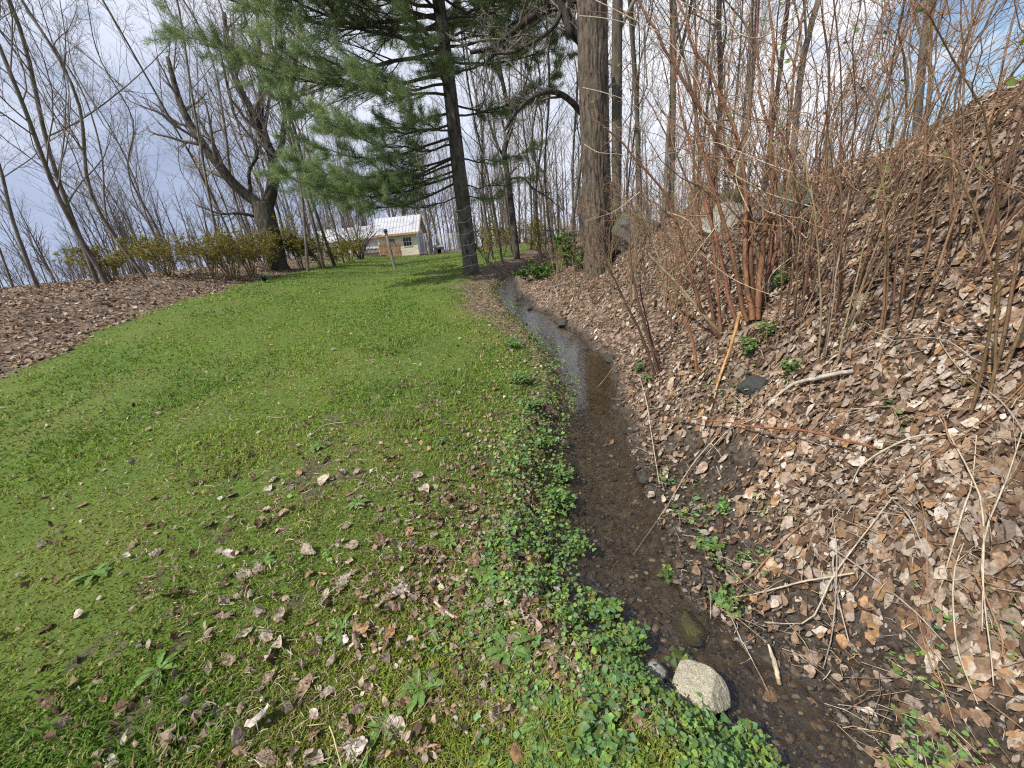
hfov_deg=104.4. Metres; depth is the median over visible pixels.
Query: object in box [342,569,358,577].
fallen leaf
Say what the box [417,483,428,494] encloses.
fallen leaf
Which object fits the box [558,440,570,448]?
rock
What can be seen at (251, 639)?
fallen leaf
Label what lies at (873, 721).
leaf litter
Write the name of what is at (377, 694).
fallen leaf
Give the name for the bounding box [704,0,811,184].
bare tree
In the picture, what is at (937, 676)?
fallen twig
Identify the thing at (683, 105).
bare tree
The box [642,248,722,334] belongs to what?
olive cane
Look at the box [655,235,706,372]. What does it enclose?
thin stem shrub
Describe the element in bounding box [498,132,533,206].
bare tree
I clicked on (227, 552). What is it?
fallen leaf
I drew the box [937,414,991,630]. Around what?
fallen twig
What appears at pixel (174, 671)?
fallen leaf
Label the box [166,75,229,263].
bare tree
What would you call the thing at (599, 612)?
leafy herb
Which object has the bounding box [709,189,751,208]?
rock
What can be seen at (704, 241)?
pale cane
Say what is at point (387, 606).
fallen leaf
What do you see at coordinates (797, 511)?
fallen leaf
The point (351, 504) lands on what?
dandelion
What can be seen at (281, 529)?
fallen leaf
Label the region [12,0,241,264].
bare tree
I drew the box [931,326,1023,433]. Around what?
fallen twig
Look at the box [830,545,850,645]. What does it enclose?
fallen twig
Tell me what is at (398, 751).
fallen leaf
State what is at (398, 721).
fallen leaf
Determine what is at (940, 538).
fallen leaf
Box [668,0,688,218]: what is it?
bare tree
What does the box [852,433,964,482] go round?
fallen twig
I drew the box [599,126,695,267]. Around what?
bare shrub
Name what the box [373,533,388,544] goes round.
fallen leaf
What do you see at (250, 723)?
fallen leaf
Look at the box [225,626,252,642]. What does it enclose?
fallen leaf
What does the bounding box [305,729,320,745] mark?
fallen leaf
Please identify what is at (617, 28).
grey tree
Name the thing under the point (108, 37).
sky
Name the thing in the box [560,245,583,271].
green bush
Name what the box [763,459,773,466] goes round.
fallen leaf
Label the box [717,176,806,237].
pale cane
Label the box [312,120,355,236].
bare tree
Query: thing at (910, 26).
bare shrub
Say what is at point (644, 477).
rock
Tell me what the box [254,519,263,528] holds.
fallen leaf
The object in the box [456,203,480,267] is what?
string
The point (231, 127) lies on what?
bare tree
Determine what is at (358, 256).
bare shrub
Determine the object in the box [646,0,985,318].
bare shrub
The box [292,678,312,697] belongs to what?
fallen leaf
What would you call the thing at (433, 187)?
bare tree
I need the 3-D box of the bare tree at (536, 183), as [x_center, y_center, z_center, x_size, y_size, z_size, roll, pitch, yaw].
[0.421,-12.750,16.061,5.381,15.283,4.873,-9,20,-8]
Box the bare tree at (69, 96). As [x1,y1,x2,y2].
[8,0,151,272]
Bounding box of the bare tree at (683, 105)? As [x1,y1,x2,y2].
[642,0,730,178]
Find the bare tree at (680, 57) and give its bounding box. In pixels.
[622,0,700,218]
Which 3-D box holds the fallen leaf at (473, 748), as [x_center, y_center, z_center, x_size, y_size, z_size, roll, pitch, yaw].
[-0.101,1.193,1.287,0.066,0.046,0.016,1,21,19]
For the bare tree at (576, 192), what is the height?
12.849 m
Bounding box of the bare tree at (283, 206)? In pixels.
[243,126,310,234]
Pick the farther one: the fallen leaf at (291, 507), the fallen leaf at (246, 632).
the fallen leaf at (291, 507)
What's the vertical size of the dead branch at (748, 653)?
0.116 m
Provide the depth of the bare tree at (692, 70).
14.77 m
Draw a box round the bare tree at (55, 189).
[0,0,133,284]
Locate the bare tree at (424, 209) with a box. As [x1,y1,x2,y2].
[408,110,436,253]
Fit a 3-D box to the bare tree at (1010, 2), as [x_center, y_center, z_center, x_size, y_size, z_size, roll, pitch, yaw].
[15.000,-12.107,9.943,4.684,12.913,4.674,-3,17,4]
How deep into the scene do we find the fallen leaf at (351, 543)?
2.14 m
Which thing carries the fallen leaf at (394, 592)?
on the ground at (572, 344)
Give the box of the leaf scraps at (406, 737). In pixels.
[0,255,727,767]
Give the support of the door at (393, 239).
in the shed
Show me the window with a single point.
(407, 241)
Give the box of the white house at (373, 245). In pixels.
[313,225,378,254]
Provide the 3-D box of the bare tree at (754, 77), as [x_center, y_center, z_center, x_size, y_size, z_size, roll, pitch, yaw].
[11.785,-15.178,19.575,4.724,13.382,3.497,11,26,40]
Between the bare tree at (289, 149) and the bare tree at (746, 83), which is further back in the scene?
the bare tree at (289, 149)
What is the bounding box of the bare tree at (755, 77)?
[701,4,821,167]
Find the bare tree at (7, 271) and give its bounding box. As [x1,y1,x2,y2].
[0,134,55,287]
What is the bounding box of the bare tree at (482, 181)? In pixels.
[418,0,514,259]
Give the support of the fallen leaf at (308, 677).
on the ground at (572, 344)
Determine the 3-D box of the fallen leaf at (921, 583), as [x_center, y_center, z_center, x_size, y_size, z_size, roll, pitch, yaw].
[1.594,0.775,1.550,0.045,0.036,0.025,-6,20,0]
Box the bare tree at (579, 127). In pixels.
[559,26,629,241]
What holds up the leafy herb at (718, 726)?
on the ground at (572, 344)
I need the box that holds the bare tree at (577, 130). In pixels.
[544,11,650,197]
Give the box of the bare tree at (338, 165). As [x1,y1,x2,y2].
[304,41,359,243]
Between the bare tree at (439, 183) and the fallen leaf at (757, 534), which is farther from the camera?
the bare tree at (439, 183)
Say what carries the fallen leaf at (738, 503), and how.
on the ground at (572, 344)
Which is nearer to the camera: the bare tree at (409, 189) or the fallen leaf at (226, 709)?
the fallen leaf at (226, 709)
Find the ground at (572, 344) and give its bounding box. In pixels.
[0,82,1023,767]
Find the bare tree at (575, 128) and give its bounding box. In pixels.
[562,1,642,250]
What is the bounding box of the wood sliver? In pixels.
[767,644,781,684]
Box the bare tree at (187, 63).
[120,0,270,267]
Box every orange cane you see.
[709,360,726,413]
[714,311,741,391]
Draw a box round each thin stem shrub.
[573,128,681,375]
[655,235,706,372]
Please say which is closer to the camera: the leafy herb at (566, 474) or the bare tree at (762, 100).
the leafy herb at (566, 474)
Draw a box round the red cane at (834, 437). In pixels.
[657,403,875,450]
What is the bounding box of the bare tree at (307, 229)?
[241,9,316,252]
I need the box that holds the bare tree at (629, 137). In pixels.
[609,0,692,201]
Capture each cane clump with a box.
[513,173,652,304]
[562,145,734,288]
[563,203,694,296]
[605,151,788,287]
[612,134,748,300]
[652,146,810,271]
[657,22,920,278]
[684,68,1023,342]
[704,0,1023,371]
[710,1,956,280]
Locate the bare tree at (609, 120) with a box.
[581,25,647,176]
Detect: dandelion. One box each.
[66,561,111,585]
[130,648,183,691]
[248,550,276,565]
[310,442,327,451]
[324,611,357,644]
[344,496,370,509]
[366,708,404,754]
[395,666,446,714]
[412,614,439,644]
[432,436,447,444]
[442,535,459,547]
[465,561,499,590]
[484,629,533,674]
[505,460,518,470]
[519,695,567,753]
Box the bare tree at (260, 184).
[190,1,288,200]
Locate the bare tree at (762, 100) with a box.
[703,0,814,189]
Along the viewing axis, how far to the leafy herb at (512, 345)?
5.11 m
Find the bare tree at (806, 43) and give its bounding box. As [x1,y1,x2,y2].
[751,0,820,177]
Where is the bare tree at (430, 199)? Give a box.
[402,97,453,252]
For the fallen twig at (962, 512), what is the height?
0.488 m
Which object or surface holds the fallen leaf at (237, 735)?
on the ground at (572, 344)
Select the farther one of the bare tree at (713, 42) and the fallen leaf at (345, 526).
the bare tree at (713, 42)
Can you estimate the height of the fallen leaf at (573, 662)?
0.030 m
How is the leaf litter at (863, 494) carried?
on the ground at (572, 344)
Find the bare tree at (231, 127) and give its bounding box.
[165,19,293,257]
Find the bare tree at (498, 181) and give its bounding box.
[477,131,521,244]
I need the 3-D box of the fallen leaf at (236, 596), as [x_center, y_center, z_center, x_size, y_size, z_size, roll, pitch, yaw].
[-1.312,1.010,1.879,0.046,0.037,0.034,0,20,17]
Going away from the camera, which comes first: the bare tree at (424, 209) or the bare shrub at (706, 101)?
the bare shrub at (706, 101)
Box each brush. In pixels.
[101,226,208,277]
[138,225,242,279]
[157,227,272,280]
[211,222,288,277]
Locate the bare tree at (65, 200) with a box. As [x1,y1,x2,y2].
[0,0,209,282]
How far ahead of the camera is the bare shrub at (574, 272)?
7.00 m
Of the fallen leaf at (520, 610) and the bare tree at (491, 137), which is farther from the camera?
the bare tree at (491, 137)
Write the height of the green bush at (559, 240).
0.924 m
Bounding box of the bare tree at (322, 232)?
[195,0,336,265]
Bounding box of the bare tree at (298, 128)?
[236,15,344,262]
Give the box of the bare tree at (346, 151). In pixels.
[317,46,369,235]
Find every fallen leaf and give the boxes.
[36,621,56,634]
[36,695,59,708]
[49,706,61,713]
[53,715,77,728]
[93,667,101,678]
[103,753,118,767]
[108,725,122,734]
[133,586,153,594]
[148,548,163,556]
[156,724,174,757]
[161,586,176,597]
[171,669,186,681]
[182,683,195,694]
[214,592,229,606]
[216,581,230,585]
[218,548,234,557]
[218,612,234,621]
[219,701,231,720]
[222,654,235,669]
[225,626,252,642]
[228,593,240,598]
[229,713,244,746]
[235,568,251,581]
[237,667,252,673]
[244,704,268,728]
[245,749,276,767]
[247,563,266,573]
[249,636,254,647]
[253,606,265,616]
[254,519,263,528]
[255,506,273,511]
[258,666,275,687]
[259,629,272,652]
[261,484,271,491]
[262,647,271,660]
[267,516,281,521]
[269,527,284,533]
[271,635,283,651]
[273,606,284,626]
[277,507,286,516]
[288,505,295,510]
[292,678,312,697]
[295,467,302,474]
[297,672,311,691]
[298,539,315,554]
[299,658,307,664]
[303,618,319,625]
[304,749,330,766]
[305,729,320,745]
[306,703,317,719]
[308,646,323,654]
[314,631,322,644]
[315,685,335,705]
[317,472,328,484]
[320,588,328,605]
[324,653,333,666]
[333,468,344,475]
[333,735,367,762]
[334,582,346,596]
[335,571,349,586]
[337,713,348,728]
[339,522,350,528]
[339,555,352,563]
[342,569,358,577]
[342,702,369,714]
[344,539,364,548]
[352,622,369,636]
[352,624,359,650]
[353,650,360,660]
[359,564,375,583]
[365,686,381,698]
[368,664,376,677]
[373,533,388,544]
[382,623,394,643]
[384,600,395,613]
[385,714,405,740]
[389,583,412,594]
[389,696,411,709]
[389,746,406,757]
[405,523,414,537]
[405,741,427,754]
[412,471,422,477]
[413,719,424,736]
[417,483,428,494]
[429,595,438,604]
[431,604,450,617]
[433,700,453,708]
[435,555,445,563]
[464,700,477,705]
[466,550,479,571]
[467,577,477,584]
[471,744,490,758]
[484,657,491,668]
[486,721,496,733]
[503,741,525,765]
[507,567,522,580]
[517,608,527,617]
[541,682,551,693]
[544,637,555,651]
[545,655,559,676]
[553,583,561,595]
[570,657,594,672]
[695,460,711,474]
[712,415,725,426]
[735,501,742,507]
[754,531,763,542]
[758,577,773,583]
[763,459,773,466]
[771,434,788,441]
[774,472,795,485]
[788,507,799,515]
[800,581,810,588]
[800,599,806,607]
[806,422,820,430]
[816,462,827,474]
[842,576,850,587]
[877,546,887,559]
[883,414,899,426]
[906,611,920,629]
[912,576,925,587]
[934,531,945,546]
[947,600,965,615]
[948,471,970,484]
[989,581,1005,590]
[990,551,1012,568]
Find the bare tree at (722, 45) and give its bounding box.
[654,0,747,199]
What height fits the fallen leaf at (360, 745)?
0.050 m
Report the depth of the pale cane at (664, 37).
3.00 m
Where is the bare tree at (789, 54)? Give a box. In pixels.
[722,0,878,178]
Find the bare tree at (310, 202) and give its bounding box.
[285,130,321,233]
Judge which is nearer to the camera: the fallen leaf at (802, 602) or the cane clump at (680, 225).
the fallen leaf at (802, 602)
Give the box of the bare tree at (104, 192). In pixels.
[0,0,151,275]
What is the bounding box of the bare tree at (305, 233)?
[145,3,380,271]
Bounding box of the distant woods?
[0,57,1020,287]
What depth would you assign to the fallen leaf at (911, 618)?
1.54 m
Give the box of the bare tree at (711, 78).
[641,0,763,190]
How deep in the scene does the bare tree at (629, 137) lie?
17.21 m
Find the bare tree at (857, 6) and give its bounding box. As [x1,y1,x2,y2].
[820,0,894,164]
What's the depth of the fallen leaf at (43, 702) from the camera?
1.52 m
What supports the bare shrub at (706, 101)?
on the ground at (572, 344)
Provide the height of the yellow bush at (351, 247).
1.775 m
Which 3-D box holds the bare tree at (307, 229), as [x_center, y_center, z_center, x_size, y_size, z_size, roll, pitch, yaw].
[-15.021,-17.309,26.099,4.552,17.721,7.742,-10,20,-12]
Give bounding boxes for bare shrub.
[323,211,382,258]
[545,238,568,280]
[548,239,604,295]
[563,177,637,273]
[595,201,658,311]
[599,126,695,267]
[618,89,773,267]
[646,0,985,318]
[651,12,754,205]
[655,204,717,317]
[656,8,792,242]
[692,0,982,254]
[699,0,1023,313]
[719,0,932,218]
[798,0,1023,220]
[821,0,1023,334]
[862,0,1023,413]
[877,0,1023,282]
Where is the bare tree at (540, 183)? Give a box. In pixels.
[476,31,574,250]
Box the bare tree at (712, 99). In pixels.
[686,0,741,195]
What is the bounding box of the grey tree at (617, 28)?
[535,0,635,216]
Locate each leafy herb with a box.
[500,335,525,348]
[507,371,533,383]
[516,393,547,411]
[530,432,556,447]
[539,484,576,514]
[551,459,574,485]
[560,691,636,763]
[561,527,596,556]
[580,596,623,626]
[617,619,651,650]
[634,360,643,373]
[642,374,653,382]
[657,564,674,583]
[664,646,691,671]
[677,691,742,754]
[694,534,725,550]
[710,588,740,610]
[713,497,731,513]
[739,335,760,358]
[754,319,780,338]
[771,267,794,291]
[779,356,802,374]
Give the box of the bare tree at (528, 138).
[485,15,556,243]
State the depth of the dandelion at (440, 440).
3.09 m
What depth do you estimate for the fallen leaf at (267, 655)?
1.62 m
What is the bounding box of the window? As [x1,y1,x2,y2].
[402,236,412,246]
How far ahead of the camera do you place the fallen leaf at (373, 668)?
1.54 m
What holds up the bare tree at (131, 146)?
on the ground at (572, 344)
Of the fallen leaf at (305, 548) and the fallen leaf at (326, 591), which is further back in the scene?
the fallen leaf at (305, 548)
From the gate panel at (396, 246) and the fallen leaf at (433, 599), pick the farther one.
the gate panel at (396, 246)
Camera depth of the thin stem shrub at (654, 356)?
3.65 m
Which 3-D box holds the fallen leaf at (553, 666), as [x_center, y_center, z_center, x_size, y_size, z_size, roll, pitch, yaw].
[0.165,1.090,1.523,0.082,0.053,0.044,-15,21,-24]
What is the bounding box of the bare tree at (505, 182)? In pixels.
[491,123,517,236]
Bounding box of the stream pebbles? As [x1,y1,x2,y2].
[514,305,863,767]
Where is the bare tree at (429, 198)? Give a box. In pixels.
[401,104,438,244]
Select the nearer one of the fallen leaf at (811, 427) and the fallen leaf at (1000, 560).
the fallen leaf at (1000, 560)
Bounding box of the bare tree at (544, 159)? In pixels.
[484,0,638,254]
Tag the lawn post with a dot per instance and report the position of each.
(385, 231)
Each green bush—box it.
[511,267,552,281]
[521,260,564,274]
[552,232,580,267]
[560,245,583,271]
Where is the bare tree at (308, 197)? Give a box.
[280,105,330,227]
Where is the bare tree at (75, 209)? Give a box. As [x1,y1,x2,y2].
[0,64,117,274]
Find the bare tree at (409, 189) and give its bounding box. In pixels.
[388,133,431,214]
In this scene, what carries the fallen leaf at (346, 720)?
on the ground at (572, 344)
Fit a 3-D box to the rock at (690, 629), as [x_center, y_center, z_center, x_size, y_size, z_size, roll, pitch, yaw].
[0.816,1.116,1.817,0.136,0.106,0.187,-6,20,0]
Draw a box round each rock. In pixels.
[526,306,532,311]
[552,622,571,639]
[557,319,567,327]
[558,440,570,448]
[578,346,589,352]
[604,354,614,362]
[610,404,617,412]
[638,472,650,484]
[644,659,667,686]
[657,648,672,667]
[672,608,708,646]
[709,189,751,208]
[736,375,767,396]
[764,685,777,701]
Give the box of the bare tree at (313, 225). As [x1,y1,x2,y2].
[178,0,336,268]
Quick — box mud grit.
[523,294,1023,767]
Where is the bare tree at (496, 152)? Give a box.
[464,57,520,230]
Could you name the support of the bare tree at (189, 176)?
on the ground at (572, 344)
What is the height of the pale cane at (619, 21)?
0.288 m
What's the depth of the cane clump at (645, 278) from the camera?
5.34 m
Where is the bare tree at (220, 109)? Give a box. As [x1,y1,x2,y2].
[155,0,266,261]
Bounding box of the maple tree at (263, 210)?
[121,0,342,271]
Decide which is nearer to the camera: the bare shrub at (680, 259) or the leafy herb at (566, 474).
the leafy herb at (566, 474)
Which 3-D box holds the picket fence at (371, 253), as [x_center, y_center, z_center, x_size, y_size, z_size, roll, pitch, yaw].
[-12.222,-11.344,34.328,1.525,0.931,0.070,-6,20,0]
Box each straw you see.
[19,78,1023,767]
[329,725,341,767]
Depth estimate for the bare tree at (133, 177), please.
23.56 m
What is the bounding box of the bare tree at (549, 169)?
[518,83,563,232]
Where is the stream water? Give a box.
[497,248,578,463]
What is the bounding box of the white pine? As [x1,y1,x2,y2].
[135,0,577,274]
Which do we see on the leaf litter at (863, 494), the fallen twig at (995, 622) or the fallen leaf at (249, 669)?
the fallen twig at (995, 622)
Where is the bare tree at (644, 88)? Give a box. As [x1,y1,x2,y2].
[623,0,687,177]
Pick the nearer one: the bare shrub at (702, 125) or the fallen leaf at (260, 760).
the fallen leaf at (260, 760)
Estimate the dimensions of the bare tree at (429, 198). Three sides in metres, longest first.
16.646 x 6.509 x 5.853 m
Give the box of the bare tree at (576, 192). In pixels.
[568,2,677,259]
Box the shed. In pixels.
[371,214,427,255]
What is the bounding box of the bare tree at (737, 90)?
[664,0,790,190]
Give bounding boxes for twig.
[424,743,440,747]
[434,600,458,618]
[706,400,770,454]
[733,511,820,588]
[765,497,892,630]
[812,500,839,667]
[820,541,946,644]
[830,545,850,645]
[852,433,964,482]
[861,377,1023,516]
[882,335,1023,362]
[884,408,993,460]
[886,483,928,560]
[908,490,954,726]
[916,614,1023,729]
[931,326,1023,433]
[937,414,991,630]
[939,543,977,703]
[940,435,979,589]
[957,564,1018,668]
[977,419,1023,685]
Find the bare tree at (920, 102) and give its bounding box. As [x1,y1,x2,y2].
[912,0,934,134]
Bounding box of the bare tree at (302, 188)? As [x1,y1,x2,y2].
[270,108,317,242]
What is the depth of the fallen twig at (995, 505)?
1.50 m
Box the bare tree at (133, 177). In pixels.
[25,1,172,269]
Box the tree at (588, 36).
[446,0,611,279]
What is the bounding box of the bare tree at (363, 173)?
[346,106,389,228]
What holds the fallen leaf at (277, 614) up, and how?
on the ground at (572, 344)
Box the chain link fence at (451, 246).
[427,233,460,253]
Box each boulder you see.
[610,210,660,252]
[672,659,730,714]
[701,202,743,235]
[753,177,820,223]
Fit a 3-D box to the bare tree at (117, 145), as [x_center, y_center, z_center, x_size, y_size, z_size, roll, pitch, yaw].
[-26.177,-15.176,27.390,3.403,14.748,6.587,-12,21,-18]
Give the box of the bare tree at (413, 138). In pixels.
[391,54,429,248]
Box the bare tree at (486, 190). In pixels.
[447,78,512,211]
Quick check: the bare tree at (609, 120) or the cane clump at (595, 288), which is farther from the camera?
the bare tree at (609, 120)
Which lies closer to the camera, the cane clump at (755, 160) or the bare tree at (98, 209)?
the cane clump at (755, 160)
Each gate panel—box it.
[379,243,389,256]
[390,243,401,256]
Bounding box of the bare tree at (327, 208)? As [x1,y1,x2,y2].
[301,142,337,231]
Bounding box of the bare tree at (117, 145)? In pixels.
[62,23,169,269]
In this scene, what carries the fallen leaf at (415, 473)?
on the ground at (572, 344)
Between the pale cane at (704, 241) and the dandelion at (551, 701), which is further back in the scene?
the pale cane at (704, 241)
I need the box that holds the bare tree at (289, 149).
[207,14,323,254]
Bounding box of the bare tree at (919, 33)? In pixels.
[911,0,1022,125]
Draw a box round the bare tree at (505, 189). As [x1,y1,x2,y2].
[498,138,521,242]
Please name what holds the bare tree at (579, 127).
on the ground at (572, 344)
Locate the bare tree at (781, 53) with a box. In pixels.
[738,0,810,189]
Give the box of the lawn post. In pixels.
[383,229,395,268]
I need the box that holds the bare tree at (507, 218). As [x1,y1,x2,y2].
[455,0,545,253]
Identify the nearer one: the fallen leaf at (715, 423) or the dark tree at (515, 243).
the fallen leaf at (715, 423)
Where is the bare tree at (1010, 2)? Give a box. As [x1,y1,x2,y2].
[984,0,1023,30]
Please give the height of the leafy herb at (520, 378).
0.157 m
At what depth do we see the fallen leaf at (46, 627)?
1.83 m
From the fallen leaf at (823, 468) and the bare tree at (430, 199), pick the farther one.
the bare tree at (430, 199)
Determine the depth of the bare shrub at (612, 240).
6.79 m
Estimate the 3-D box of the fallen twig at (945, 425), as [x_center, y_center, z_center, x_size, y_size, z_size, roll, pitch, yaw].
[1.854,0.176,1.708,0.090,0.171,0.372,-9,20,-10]
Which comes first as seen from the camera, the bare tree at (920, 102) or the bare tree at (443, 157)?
the bare tree at (920, 102)
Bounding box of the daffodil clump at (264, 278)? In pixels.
[257,272,270,282]
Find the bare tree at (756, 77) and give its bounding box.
[713,0,798,187]
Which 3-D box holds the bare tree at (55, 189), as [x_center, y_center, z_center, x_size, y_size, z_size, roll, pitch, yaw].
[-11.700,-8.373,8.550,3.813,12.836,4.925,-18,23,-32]
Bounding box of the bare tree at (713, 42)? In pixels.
[635,0,772,199]
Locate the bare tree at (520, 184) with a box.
[494,124,531,241]
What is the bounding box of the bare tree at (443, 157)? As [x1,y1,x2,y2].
[415,81,458,232]
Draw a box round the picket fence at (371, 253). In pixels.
[362,248,379,256]
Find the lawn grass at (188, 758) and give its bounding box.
[0,242,712,767]
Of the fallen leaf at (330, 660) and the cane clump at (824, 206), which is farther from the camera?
the cane clump at (824, 206)
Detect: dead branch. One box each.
[634,436,717,552]
[640,378,659,483]
[729,614,768,693]
[732,558,854,597]
[771,363,853,399]
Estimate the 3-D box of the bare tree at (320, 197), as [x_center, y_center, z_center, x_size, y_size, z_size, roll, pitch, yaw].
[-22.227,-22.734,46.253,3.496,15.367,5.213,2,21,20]
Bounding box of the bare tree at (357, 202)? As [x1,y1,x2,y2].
[302,108,365,231]
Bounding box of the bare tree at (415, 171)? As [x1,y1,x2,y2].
[382,77,443,252]
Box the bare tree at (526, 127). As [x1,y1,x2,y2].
[463,9,562,245]
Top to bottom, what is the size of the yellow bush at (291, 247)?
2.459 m
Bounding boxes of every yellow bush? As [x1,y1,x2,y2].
[52,240,138,280]
[223,228,290,270]
[255,211,319,269]
[284,220,334,267]
[304,243,350,262]
[327,231,367,262]
[473,225,508,262]
[477,217,529,256]
[509,216,546,249]
[518,219,568,259]
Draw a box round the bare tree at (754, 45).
[725,0,759,187]
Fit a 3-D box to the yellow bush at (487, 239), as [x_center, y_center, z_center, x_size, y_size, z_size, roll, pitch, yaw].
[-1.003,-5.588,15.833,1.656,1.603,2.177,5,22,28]
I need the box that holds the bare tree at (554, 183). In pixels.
[511,46,575,236]
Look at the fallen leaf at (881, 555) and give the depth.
1.64 m
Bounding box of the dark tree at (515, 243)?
[472,9,571,258]
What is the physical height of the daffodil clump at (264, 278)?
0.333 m
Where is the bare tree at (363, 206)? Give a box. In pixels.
[338,144,375,247]
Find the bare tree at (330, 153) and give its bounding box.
[271,0,355,257]
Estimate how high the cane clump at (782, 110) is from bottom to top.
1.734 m
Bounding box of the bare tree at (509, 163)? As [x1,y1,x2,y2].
[485,75,527,239]
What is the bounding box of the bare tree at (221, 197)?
[113,0,264,258]
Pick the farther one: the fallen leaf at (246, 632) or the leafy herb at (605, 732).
the fallen leaf at (246, 632)
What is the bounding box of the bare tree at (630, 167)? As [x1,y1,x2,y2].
[608,0,714,210]
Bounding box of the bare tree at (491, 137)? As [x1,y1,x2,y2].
[472,123,500,245]
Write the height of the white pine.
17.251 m
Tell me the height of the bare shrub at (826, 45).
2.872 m
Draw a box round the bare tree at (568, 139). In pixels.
[552,43,581,241]
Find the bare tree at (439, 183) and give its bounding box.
[425,98,455,245]
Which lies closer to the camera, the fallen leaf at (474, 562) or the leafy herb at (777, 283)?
the fallen leaf at (474, 562)
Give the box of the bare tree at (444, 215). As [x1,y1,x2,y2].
[422,104,470,250]
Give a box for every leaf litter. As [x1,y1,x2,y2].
[0,244,529,377]
[517,78,1023,767]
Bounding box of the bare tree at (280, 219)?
[195,6,289,258]
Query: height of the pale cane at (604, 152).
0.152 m
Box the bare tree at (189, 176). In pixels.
[142,86,233,264]
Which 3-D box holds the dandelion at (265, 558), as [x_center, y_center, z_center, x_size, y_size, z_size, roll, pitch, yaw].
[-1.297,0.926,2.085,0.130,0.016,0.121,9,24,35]
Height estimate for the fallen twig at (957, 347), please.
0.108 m
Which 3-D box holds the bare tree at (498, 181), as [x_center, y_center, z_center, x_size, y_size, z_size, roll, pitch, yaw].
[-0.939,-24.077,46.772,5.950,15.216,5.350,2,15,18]
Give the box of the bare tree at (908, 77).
[823,0,1005,149]
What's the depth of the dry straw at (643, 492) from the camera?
1.89 m
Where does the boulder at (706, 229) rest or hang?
on the ground at (572, 344)
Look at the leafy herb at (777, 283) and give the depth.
3.35 m
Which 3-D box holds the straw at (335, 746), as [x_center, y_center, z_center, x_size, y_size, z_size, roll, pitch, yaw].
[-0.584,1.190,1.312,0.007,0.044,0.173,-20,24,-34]
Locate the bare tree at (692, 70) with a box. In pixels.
[624,0,743,194]
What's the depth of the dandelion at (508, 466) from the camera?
2.75 m
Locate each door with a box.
[388,236,399,255]
[417,231,425,253]
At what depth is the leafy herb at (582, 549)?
2.26 m
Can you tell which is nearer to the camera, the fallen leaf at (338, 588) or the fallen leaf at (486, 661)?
the fallen leaf at (486, 661)
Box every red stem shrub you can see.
[566,0,894,322]
[585,0,779,338]
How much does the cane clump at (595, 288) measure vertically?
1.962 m
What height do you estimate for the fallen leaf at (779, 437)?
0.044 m
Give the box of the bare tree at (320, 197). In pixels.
[296,124,336,243]
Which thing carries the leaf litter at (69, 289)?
on the ground at (572, 344)
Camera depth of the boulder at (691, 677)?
1.52 m
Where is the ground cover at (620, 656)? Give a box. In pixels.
[150,166,1021,767]
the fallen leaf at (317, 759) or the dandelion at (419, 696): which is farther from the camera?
the dandelion at (419, 696)
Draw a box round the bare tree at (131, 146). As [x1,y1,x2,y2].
[41,0,174,269]
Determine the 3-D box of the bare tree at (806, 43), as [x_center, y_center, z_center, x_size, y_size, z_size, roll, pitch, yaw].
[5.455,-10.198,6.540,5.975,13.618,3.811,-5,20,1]
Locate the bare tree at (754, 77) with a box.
[713,3,798,172]
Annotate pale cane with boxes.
[579,14,665,44]
[582,87,645,114]
[584,144,632,156]
[586,192,639,221]
[595,0,720,125]
[667,211,701,239]
[673,118,804,176]
[679,0,798,38]
[683,220,720,266]
[701,253,798,304]
[717,163,809,205]
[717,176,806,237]
[735,83,793,210]
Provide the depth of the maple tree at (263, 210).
17.09 m
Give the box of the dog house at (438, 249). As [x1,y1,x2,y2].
[433,244,444,253]
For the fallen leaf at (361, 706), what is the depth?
1.43 m
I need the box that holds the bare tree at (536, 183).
[466,11,575,258]
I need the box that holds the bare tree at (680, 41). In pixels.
[609,0,783,204]
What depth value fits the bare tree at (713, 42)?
9.72 m
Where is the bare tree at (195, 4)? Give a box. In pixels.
[175,0,266,205]
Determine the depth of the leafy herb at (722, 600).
1.83 m
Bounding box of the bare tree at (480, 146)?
[401,5,523,263]
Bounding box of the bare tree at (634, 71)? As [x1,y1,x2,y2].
[622,0,682,211]
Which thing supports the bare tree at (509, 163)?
on the ground at (572, 344)
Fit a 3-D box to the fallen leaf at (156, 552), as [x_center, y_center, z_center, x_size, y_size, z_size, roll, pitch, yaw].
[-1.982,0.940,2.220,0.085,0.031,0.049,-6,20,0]
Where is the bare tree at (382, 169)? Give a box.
[365,114,405,216]
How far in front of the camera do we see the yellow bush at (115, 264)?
13.70 m
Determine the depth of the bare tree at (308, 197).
47.07 m
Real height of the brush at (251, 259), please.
1.905 m
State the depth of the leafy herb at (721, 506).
2.25 m
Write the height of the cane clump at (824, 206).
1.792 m
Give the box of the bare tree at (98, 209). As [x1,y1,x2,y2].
[0,0,146,278]
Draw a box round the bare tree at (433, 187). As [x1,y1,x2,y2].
[417,110,469,243]
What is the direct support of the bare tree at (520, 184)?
on the ground at (572, 344)
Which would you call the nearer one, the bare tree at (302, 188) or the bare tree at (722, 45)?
the bare tree at (722, 45)
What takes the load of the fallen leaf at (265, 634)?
on the ground at (572, 344)
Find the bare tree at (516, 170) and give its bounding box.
[489,69,551,243]
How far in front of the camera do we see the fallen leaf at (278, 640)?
1.65 m
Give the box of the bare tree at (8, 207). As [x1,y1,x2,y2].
[0,66,106,288]
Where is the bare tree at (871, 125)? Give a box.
[841,0,975,152]
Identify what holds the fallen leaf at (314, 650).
on the lawn grass at (188, 758)
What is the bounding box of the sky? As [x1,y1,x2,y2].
[0,0,1023,287]
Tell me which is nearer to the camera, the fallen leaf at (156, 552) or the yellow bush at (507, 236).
the fallen leaf at (156, 552)

